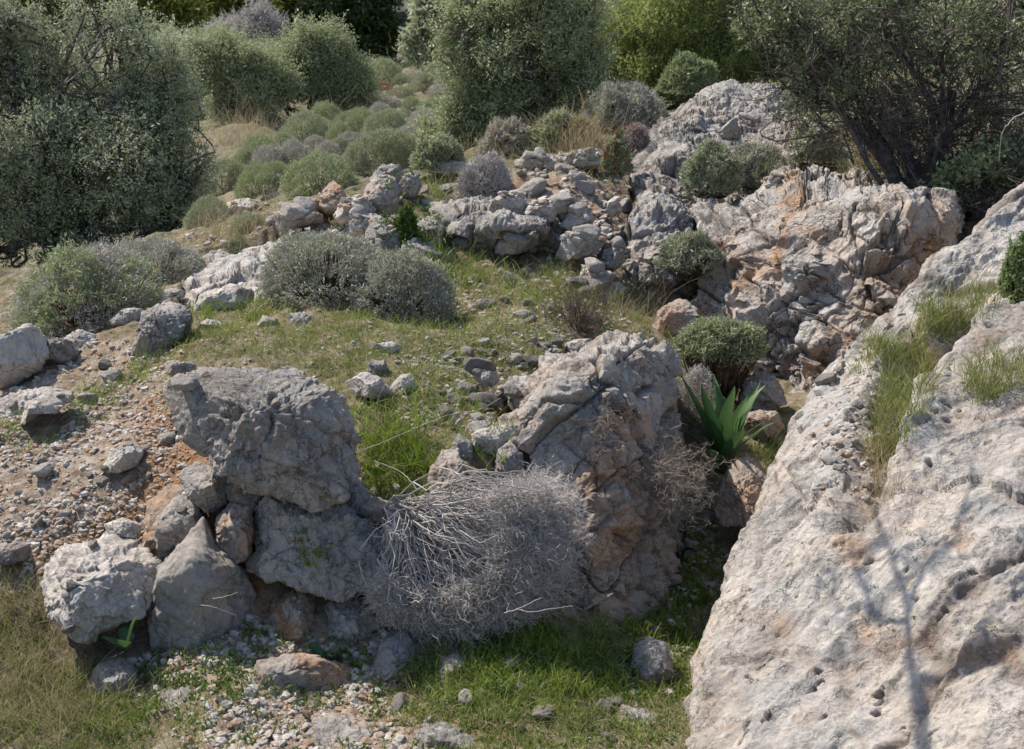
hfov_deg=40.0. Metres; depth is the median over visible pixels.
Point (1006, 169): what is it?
dark bush
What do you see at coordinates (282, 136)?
cushion shrub
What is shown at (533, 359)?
loose stone
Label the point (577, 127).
cushion shrub
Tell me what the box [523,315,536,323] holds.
loose stone
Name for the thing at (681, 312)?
boulder
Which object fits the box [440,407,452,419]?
loose stone
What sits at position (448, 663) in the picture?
boulder
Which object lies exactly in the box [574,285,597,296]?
loose stone
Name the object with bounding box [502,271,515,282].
loose stone
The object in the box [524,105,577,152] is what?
cushion shrub
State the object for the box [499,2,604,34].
tree
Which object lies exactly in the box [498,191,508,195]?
loose stone
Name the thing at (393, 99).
cushion shrub
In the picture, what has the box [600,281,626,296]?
loose stone
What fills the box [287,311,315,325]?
boulder
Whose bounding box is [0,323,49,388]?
boulder
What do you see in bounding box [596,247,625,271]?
boulder
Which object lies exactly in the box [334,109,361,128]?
cushion shrub
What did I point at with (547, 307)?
loose stone
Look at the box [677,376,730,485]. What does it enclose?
dry shrub
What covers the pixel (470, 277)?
loose stone
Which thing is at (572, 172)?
loose stone
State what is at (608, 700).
loose stone
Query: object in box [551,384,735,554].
hanging shrub
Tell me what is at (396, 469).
dead stalk
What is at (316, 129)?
cushion shrub
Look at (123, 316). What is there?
boulder
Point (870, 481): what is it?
loose stone
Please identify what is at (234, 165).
cushion shrub
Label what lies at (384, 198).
boulder
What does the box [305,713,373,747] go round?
boulder
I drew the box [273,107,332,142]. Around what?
cushion shrub
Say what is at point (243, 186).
cushion shrub
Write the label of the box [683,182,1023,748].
bedrock slab
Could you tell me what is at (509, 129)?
cushion shrub
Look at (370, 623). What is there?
loose stone
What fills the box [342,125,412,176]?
cushion shrub
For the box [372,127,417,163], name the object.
cushion shrub
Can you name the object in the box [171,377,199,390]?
loose stone
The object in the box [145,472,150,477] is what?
loose stone
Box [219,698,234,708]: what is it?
loose stone
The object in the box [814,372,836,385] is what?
loose stone
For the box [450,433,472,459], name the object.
boulder
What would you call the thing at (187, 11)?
pine tree
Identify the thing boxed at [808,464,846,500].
boulder
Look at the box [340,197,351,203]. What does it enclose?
loose stone
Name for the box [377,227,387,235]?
loose stone
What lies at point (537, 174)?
loose stone
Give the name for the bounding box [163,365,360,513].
boulder
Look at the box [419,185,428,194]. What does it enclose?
loose stone
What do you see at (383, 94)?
cushion shrub
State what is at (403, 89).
cushion shrub
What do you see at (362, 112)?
cushion shrub
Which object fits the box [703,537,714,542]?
loose stone
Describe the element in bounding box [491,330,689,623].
rock block
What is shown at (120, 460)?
boulder
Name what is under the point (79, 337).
boulder
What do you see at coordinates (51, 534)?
loose stone
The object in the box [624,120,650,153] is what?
cushion shrub
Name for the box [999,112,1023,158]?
dead stalk
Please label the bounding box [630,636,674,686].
boulder
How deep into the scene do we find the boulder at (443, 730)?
4.64 m
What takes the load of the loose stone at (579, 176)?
on the ground at (268, 594)
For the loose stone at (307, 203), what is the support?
on the loose stone
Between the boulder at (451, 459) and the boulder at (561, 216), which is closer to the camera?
the boulder at (451, 459)
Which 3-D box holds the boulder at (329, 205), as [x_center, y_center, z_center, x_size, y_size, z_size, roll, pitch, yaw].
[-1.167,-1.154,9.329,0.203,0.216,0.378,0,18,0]
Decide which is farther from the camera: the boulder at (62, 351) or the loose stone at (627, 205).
the loose stone at (627, 205)
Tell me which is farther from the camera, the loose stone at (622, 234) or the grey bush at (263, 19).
the grey bush at (263, 19)
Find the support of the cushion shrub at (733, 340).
on the ground at (268, 594)
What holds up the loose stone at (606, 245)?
on the boulder at (614, 257)
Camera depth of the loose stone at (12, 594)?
5.34 m
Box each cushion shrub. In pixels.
[0,230,177,339]
[108,233,208,293]
[180,193,233,228]
[196,156,253,194]
[223,233,246,253]
[226,163,255,185]
[228,211,267,235]
[231,147,252,163]
[231,157,278,199]
[239,133,279,164]
[250,142,291,171]
[254,225,400,310]
[255,158,291,184]
[272,164,305,187]
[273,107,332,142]
[273,131,297,149]
[275,136,314,170]
[276,147,364,198]
[302,134,326,149]
[305,117,330,136]
[308,100,341,120]
[315,139,341,157]
[324,121,353,140]
[325,136,349,154]
[328,119,344,128]
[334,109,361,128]
[336,129,363,156]
[340,145,369,170]
[340,239,462,326]
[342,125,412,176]
[343,105,378,133]
[362,107,411,132]
[368,55,403,84]
[369,81,392,90]
[369,102,391,112]
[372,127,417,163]
[374,91,388,98]
[378,109,407,126]
[379,95,401,107]
[386,85,415,98]
[388,72,413,86]
[398,123,418,141]
[399,108,413,117]
[401,95,418,109]
[405,107,438,125]
[407,76,436,91]
[407,131,466,172]
[408,70,426,78]
[416,100,430,110]
[417,72,434,84]
[417,96,439,110]
[423,61,439,73]
[426,75,447,85]
[427,83,447,96]
[452,146,514,198]
[470,115,534,158]
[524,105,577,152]
[564,113,599,151]
[577,76,673,135]
[597,125,633,178]
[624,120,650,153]
[651,227,726,281]
[653,48,720,101]
[671,312,772,402]
[676,134,745,199]
[720,139,788,191]
[785,112,837,167]
[994,230,1023,302]
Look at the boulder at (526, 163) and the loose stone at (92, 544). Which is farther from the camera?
the boulder at (526, 163)
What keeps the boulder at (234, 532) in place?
on the boulder at (197, 568)
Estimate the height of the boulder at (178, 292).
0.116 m
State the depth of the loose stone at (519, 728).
4.69 m
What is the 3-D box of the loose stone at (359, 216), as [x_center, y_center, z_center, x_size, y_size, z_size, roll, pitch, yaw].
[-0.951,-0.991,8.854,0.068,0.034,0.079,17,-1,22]
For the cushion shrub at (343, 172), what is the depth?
10.60 m
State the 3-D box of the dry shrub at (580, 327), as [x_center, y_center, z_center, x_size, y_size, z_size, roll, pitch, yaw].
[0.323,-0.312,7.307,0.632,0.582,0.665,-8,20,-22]
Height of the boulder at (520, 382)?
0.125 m
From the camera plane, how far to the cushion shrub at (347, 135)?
19.31 m
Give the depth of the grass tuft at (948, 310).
6.35 m
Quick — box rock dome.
[622,79,809,304]
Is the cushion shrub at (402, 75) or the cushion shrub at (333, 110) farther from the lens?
the cushion shrub at (402, 75)
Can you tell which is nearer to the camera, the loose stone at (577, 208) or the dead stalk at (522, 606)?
the dead stalk at (522, 606)
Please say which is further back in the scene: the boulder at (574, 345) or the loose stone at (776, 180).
the loose stone at (776, 180)
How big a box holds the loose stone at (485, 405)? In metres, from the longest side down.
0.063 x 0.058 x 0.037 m
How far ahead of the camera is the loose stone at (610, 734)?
4.68 m
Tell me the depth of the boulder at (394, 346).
6.61 m
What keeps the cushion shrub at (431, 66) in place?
on the ground at (268, 594)
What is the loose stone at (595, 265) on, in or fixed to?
on the boulder at (586, 274)
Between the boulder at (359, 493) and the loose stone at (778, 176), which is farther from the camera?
the loose stone at (778, 176)
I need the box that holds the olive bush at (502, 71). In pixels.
[402,0,629,150]
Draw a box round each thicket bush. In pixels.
[121,18,254,116]
[171,19,313,125]
[247,9,394,118]
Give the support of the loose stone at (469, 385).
on the ground at (268, 594)
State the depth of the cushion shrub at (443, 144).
10.40 m
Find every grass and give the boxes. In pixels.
[0,45,890,748]
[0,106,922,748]
[0,171,728,748]
[168,35,491,237]
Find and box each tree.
[0,0,228,267]
[1,0,108,92]
[98,0,220,44]
[199,0,284,24]
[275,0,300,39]
[287,0,407,63]
[392,0,487,71]
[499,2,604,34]
[665,0,1023,197]
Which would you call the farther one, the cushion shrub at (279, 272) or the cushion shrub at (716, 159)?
the cushion shrub at (716, 159)
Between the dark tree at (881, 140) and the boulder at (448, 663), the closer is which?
the boulder at (448, 663)
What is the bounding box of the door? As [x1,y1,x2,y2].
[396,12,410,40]
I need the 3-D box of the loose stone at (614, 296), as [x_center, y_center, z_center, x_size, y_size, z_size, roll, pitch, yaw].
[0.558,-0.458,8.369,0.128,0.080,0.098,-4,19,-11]
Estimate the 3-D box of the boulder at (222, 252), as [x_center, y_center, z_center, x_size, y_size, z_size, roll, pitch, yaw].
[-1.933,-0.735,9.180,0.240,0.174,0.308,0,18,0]
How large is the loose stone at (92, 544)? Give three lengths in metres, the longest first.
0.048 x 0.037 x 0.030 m
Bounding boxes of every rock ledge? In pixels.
[182,216,396,308]
[428,195,565,255]
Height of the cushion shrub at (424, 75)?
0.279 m
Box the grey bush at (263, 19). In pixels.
[199,0,293,50]
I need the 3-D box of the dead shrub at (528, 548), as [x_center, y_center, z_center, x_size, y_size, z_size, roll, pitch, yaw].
[-0.137,0.708,5.362,0.953,0.844,0.669,0,18,0]
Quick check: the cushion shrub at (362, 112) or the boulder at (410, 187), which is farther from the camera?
the cushion shrub at (362, 112)
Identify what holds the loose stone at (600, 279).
on the ground at (268, 594)
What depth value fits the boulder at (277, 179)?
12.51 m
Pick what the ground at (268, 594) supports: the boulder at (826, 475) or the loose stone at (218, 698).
the loose stone at (218, 698)
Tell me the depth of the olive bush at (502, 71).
12.26 m
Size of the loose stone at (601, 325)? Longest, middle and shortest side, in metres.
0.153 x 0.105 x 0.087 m
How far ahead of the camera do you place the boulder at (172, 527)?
5.38 m
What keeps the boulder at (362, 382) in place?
on the ground at (268, 594)
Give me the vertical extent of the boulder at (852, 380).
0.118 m
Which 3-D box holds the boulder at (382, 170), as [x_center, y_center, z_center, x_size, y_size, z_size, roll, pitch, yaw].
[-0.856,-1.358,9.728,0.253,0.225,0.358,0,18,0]
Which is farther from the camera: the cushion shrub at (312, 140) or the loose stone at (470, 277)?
the cushion shrub at (312, 140)
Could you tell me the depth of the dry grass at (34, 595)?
6.18 m
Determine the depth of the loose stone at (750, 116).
10.99 m
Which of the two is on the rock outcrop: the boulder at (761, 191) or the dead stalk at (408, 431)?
the boulder at (761, 191)
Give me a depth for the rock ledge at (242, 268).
8.56 m
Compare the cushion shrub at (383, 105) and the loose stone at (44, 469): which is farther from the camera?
the cushion shrub at (383, 105)
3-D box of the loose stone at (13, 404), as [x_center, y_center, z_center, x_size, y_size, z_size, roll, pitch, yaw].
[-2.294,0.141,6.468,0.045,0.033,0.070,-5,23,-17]
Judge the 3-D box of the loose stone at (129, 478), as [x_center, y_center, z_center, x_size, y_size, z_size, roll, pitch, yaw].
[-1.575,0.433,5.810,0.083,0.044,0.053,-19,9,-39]
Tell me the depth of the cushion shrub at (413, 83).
31.41 m
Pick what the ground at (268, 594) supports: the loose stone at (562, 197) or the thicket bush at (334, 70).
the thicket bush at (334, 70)
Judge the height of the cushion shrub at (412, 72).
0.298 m
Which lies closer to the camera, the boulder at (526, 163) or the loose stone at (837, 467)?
the loose stone at (837, 467)
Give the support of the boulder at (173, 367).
on the ground at (268, 594)
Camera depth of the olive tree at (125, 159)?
12.24 m
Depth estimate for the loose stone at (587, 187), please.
9.76 m
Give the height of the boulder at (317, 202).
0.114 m
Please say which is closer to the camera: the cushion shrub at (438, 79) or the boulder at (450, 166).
the boulder at (450, 166)
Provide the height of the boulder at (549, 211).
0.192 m
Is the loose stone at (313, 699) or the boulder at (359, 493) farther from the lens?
the boulder at (359, 493)
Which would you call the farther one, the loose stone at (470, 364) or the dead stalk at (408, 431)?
the loose stone at (470, 364)
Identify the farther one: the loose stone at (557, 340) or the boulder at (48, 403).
the loose stone at (557, 340)
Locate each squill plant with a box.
[101,615,137,648]
[309,641,344,657]
[678,375,774,474]
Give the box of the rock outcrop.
[689,164,976,394]
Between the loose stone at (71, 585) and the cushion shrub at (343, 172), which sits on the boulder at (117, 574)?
the loose stone at (71, 585)
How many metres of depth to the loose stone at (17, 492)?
5.83 m
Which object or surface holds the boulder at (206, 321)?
on the ground at (268, 594)
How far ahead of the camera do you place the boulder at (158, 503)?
5.64 m
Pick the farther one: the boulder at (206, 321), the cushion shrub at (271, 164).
the cushion shrub at (271, 164)
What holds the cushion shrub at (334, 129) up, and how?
on the ground at (268, 594)
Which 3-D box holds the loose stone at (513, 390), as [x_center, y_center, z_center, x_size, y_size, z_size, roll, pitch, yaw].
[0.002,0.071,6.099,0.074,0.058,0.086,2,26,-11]
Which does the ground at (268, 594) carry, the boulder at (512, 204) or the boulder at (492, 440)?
the boulder at (492, 440)
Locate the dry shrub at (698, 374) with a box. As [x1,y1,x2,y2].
[675,362,712,430]
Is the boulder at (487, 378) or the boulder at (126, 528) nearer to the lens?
the boulder at (126, 528)
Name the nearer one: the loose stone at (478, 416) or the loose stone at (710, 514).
the loose stone at (478, 416)
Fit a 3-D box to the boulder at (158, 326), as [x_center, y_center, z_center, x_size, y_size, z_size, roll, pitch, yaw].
[-1.765,-0.225,7.102,0.320,0.271,0.354,0,18,0]
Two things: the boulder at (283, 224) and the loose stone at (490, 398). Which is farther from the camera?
the boulder at (283, 224)
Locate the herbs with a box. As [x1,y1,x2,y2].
[0,87,997,748]
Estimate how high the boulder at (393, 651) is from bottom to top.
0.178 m
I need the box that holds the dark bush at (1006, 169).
[858,76,1023,231]
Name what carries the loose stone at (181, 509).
on the boulder at (172, 527)
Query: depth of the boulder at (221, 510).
5.54 m
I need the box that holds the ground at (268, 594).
[0,0,1023,748]
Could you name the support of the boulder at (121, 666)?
on the ground at (268, 594)
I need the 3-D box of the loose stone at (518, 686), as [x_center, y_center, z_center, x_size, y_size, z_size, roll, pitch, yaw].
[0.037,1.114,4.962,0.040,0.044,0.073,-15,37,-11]
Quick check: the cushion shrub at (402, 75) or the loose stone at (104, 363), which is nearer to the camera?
the loose stone at (104, 363)
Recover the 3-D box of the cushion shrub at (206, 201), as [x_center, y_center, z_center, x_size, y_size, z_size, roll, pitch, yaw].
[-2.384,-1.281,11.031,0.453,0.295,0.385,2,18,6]
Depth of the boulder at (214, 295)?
7.71 m
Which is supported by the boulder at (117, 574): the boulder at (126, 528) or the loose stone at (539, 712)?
the boulder at (126, 528)
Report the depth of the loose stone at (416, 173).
9.52 m
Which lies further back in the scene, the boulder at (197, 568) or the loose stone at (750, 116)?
the loose stone at (750, 116)
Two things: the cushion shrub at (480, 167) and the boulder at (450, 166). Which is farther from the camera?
the boulder at (450, 166)
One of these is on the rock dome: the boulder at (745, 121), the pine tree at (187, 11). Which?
the boulder at (745, 121)
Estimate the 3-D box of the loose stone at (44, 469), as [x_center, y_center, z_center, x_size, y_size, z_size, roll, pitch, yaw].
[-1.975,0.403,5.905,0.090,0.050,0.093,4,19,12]
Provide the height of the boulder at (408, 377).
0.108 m
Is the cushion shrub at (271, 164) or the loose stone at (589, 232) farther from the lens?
the cushion shrub at (271, 164)
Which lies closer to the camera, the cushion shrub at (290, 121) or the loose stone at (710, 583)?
the loose stone at (710, 583)
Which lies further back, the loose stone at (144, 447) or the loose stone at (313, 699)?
the loose stone at (144, 447)
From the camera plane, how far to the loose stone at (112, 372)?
6.74 m
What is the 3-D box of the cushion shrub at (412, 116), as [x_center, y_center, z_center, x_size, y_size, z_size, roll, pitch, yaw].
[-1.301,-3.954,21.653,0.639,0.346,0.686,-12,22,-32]
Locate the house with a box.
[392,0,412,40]
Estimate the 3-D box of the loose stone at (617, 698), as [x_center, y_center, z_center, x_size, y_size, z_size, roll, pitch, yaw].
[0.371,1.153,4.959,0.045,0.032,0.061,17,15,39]
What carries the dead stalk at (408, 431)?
on the ground at (268, 594)
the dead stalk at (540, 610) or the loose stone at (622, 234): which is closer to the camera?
the dead stalk at (540, 610)
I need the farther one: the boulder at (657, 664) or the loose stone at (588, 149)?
the loose stone at (588, 149)
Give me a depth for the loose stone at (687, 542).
6.31 m
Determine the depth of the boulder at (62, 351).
7.04 m
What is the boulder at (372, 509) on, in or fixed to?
on the ground at (268, 594)
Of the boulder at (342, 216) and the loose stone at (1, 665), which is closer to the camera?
the loose stone at (1, 665)
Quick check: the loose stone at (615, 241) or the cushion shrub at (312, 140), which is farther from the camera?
the cushion shrub at (312, 140)
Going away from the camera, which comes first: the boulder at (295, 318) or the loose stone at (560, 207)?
the boulder at (295, 318)
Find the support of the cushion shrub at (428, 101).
on the ground at (268, 594)
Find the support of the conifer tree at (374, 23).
on the ground at (268, 594)
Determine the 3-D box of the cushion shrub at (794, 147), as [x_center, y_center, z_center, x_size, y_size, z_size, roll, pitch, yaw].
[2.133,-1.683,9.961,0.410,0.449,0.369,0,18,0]
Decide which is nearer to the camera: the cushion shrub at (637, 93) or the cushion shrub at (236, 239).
the cushion shrub at (236, 239)
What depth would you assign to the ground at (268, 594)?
6.24 m
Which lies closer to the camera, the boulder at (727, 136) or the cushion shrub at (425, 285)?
the cushion shrub at (425, 285)
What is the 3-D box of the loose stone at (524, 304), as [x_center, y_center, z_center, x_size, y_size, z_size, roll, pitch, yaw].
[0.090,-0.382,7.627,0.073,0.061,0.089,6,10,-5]
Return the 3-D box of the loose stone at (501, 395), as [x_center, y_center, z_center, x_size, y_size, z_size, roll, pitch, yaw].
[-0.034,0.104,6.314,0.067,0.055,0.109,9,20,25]
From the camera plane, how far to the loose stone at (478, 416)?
5.87 m
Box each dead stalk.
[356,411,471,452]
[374,461,415,487]
[504,597,541,612]
[516,606,568,611]
[568,492,589,546]
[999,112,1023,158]
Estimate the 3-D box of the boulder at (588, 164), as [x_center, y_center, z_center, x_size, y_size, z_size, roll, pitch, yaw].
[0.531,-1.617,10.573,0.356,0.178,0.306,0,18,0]
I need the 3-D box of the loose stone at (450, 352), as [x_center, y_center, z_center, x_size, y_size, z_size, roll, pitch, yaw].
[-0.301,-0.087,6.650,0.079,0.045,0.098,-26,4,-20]
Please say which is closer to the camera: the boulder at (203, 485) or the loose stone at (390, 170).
the boulder at (203, 485)
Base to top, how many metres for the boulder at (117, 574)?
0.320 m
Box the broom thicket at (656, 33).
[557,0,810,116]
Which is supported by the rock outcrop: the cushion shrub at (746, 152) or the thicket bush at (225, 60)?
the cushion shrub at (746, 152)
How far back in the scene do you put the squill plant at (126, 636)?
5.05 m
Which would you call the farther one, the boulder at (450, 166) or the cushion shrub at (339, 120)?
the cushion shrub at (339, 120)
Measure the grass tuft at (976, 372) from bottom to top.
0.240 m
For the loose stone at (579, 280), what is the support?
on the ground at (268, 594)
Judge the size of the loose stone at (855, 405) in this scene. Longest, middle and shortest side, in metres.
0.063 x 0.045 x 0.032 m
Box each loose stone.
[0,662,14,668]
[3,531,11,537]
[5,589,18,599]
[8,400,17,408]
[13,490,22,495]
[30,462,54,476]
[31,516,42,527]
[37,456,45,461]
[48,531,56,536]
[56,393,65,397]
[56,509,71,517]
[59,428,66,434]
[61,624,75,633]
[66,581,78,591]
[74,505,85,512]
[77,392,97,404]
[85,473,92,477]
[88,539,97,548]
[95,475,110,485]
[97,358,111,369]
[100,367,122,382]
[100,465,108,470]
[121,473,138,484]
[124,441,133,446]
[141,443,149,454]
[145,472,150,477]
[157,432,174,442]
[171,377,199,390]
[175,506,187,513]
[215,695,225,702]
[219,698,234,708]
[265,215,275,225]
[280,202,309,219]
[293,196,316,211]
[308,697,319,706]
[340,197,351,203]
[349,204,366,218]
[355,213,364,219]
[361,607,383,634]
[369,235,378,242]
[375,238,382,246]
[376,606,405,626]
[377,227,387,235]
[387,168,393,173]
[391,692,409,710]
[411,170,419,176]
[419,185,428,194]
[421,198,432,206]
[440,350,456,357]
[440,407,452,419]
[443,183,452,192]
[445,392,464,403]
[446,387,454,393]
[449,415,458,424]
[456,381,479,394]
[458,689,472,704]
[460,346,473,356]
[463,356,496,375]
[468,274,480,281]
[468,391,499,407]
[470,412,484,420]
[472,368,481,376]
[474,298,494,308]
[475,403,487,412]
[477,338,489,345]
[496,297,509,303]
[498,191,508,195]
[498,392,507,401]
[501,655,520,671]
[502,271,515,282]
[504,383,520,397]
[509,353,522,363]
[510,436,518,444]
[512,309,532,317]
[512,724,524,731]
[516,169,524,175]
[516,681,525,692]
[519,177,545,195]
[522,150,535,158]
[522,299,534,306]
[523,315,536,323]
[523,354,538,364]
[530,337,537,342]
[531,704,554,718]
[534,147,547,161]
[535,172,546,176]
[540,174,548,178]
[546,302,553,309]
[547,337,564,346]
[549,191,571,213]
[550,192,575,202]
[555,164,572,171]
[563,276,587,288]
[568,170,577,176]
[569,202,588,216]
[570,172,587,183]
[572,224,600,240]
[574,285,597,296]
[576,180,594,193]
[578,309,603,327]
[584,257,604,274]
[585,147,593,153]
[588,273,610,288]
[595,698,611,711]
[597,290,616,301]
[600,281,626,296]
[600,731,616,742]
[603,242,610,247]
[609,236,625,248]
[611,696,623,705]
[612,231,626,240]
[620,198,632,212]
[683,538,692,547]
[690,566,698,574]
[699,511,716,521]
[702,581,716,588]
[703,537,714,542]
[704,534,718,540]
[719,548,729,553]
[721,118,738,133]
[738,112,759,122]
[772,174,784,178]
[773,177,780,182]
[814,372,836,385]
[820,457,837,464]
[830,429,838,433]
[832,463,842,470]
[836,365,843,372]
[850,400,863,408]
[850,437,858,444]
[858,408,871,416]
[861,420,872,428]
[861,474,878,489]
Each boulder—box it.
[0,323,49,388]
[0,386,72,420]
[0,541,29,564]
[21,390,73,425]
[40,533,163,644]
[45,337,78,364]
[64,329,96,347]
[87,657,138,696]
[101,445,143,473]
[104,518,141,538]
[108,307,143,326]
[130,298,193,355]
[140,483,184,558]
[147,516,256,651]
[154,495,203,560]
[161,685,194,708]
[163,287,184,301]
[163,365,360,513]
[164,360,195,375]
[179,462,228,512]
[193,283,254,311]
[198,319,220,329]
[204,249,230,256]
[214,502,253,564]
[217,501,229,513]
[220,198,257,215]
[223,481,264,512]
[245,495,390,603]
[254,652,350,692]
[256,315,277,327]
[263,587,315,644]
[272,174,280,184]
[275,212,324,230]
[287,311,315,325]
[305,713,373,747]
[312,198,321,211]
[319,181,346,214]
[322,597,369,645]
[334,197,374,223]
[344,478,372,514]
[345,372,393,398]
[348,213,382,236]
[357,496,392,533]
[363,175,399,215]
[364,217,400,254]
[365,360,388,375]
[369,163,404,186]
[372,629,417,680]
[373,341,401,353]
[390,373,417,394]
[398,173,421,198]
[401,240,443,262]
[413,721,475,748]
[417,216,444,245]
[424,160,468,175]
[427,448,466,498]
[434,650,463,678]
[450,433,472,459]
[466,418,491,432]
[471,423,514,455]
[474,369,498,387]
[489,193,529,213]
[494,440,524,483]
[501,375,528,399]
[515,153,568,169]
[522,199,557,222]
[555,236,604,261]
[557,193,576,221]
[559,211,595,230]
[565,149,600,169]
[565,338,591,352]
[579,268,597,280]
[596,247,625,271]
[606,201,621,217]
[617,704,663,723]
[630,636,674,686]
[652,298,698,338]
[713,456,766,528]
[714,130,733,140]
[737,371,786,410]
[739,119,755,126]
[743,409,784,441]
[756,164,794,196]
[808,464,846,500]
[834,144,866,165]
[844,375,860,385]
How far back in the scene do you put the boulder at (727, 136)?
10.80 m
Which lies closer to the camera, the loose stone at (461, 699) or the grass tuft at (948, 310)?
the loose stone at (461, 699)
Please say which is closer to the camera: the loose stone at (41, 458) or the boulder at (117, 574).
the boulder at (117, 574)
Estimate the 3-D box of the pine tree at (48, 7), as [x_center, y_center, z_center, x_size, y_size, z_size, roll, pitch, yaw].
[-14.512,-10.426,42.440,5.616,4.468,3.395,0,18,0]
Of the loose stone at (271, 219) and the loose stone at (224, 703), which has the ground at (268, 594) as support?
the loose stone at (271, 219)
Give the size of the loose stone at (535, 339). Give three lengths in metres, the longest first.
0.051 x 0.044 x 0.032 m
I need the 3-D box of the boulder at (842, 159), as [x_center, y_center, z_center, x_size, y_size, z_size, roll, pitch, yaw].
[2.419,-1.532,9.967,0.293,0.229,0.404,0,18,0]
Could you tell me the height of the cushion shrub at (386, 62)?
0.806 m
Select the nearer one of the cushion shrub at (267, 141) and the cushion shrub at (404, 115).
the cushion shrub at (267, 141)
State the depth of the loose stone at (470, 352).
6.65 m
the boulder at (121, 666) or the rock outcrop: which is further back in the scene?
the rock outcrop
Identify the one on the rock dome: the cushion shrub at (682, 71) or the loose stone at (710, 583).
the cushion shrub at (682, 71)
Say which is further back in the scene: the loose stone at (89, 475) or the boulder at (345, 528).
the loose stone at (89, 475)
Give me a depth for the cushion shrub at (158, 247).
8.76 m
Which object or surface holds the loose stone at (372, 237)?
on the boulder at (392, 240)
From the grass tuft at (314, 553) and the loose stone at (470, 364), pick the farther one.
the loose stone at (470, 364)
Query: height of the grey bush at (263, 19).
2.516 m
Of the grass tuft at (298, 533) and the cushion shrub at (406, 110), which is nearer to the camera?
the grass tuft at (298, 533)
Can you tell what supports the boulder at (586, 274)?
on the ground at (268, 594)
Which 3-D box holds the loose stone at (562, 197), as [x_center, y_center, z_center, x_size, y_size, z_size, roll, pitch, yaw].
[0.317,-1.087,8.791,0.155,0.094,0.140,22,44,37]
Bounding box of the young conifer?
[391,204,421,249]
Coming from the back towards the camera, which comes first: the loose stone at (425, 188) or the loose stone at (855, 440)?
the loose stone at (425, 188)
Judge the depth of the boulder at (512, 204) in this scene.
8.81 m
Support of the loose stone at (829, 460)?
on the boulder at (826, 475)
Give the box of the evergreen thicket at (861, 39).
[736,0,1023,86]
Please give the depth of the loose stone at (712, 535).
6.35 m
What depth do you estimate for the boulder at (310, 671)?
5.00 m
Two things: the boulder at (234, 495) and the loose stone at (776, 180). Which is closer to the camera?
the boulder at (234, 495)
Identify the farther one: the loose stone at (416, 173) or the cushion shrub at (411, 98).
the cushion shrub at (411, 98)
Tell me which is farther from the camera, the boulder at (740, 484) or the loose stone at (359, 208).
the loose stone at (359, 208)
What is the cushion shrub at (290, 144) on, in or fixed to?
on the ground at (268, 594)
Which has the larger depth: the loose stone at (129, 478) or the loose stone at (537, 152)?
the loose stone at (537, 152)
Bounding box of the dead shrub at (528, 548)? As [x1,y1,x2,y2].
[350,461,599,651]
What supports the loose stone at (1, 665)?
on the ground at (268, 594)
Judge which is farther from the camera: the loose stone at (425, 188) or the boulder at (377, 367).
the loose stone at (425, 188)
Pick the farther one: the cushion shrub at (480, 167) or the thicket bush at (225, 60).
the thicket bush at (225, 60)
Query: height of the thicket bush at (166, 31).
2.245 m
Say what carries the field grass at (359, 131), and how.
on the ground at (268, 594)
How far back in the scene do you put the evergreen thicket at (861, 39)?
13.98 m
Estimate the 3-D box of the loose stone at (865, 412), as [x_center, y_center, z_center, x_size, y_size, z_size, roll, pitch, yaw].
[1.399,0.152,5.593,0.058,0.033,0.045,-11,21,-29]
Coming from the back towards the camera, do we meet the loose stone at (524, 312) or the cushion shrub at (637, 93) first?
the cushion shrub at (637, 93)
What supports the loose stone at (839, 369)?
on the bedrock slab
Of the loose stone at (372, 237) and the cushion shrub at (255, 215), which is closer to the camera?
the loose stone at (372, 237)
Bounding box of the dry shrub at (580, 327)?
[500,260,632,341]
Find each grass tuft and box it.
[293,526,316,542]
[295,538,329,568]
[510,69,651,157]
[836,420,929,517]
[841,314,958,470]
[841,315,923,374]
[889,258,1020,344]
[947,330,1023,409]
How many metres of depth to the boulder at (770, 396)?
7.24 m
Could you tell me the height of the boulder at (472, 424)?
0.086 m
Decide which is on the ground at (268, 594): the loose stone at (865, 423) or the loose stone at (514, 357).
the loose stone at (514, 357)
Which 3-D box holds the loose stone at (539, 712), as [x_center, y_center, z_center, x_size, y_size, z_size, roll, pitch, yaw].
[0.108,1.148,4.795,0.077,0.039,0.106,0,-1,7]
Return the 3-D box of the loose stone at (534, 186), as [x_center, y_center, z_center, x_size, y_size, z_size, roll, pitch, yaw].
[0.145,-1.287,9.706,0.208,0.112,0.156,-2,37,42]
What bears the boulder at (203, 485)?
on the ground at (268, 594)
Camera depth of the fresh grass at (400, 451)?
5.66 m
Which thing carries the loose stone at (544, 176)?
on the ground at (268, 594)
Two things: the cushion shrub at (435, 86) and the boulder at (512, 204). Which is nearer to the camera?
the boulder at (512, 204)
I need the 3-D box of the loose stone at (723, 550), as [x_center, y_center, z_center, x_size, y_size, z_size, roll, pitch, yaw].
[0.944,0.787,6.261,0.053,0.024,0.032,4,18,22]

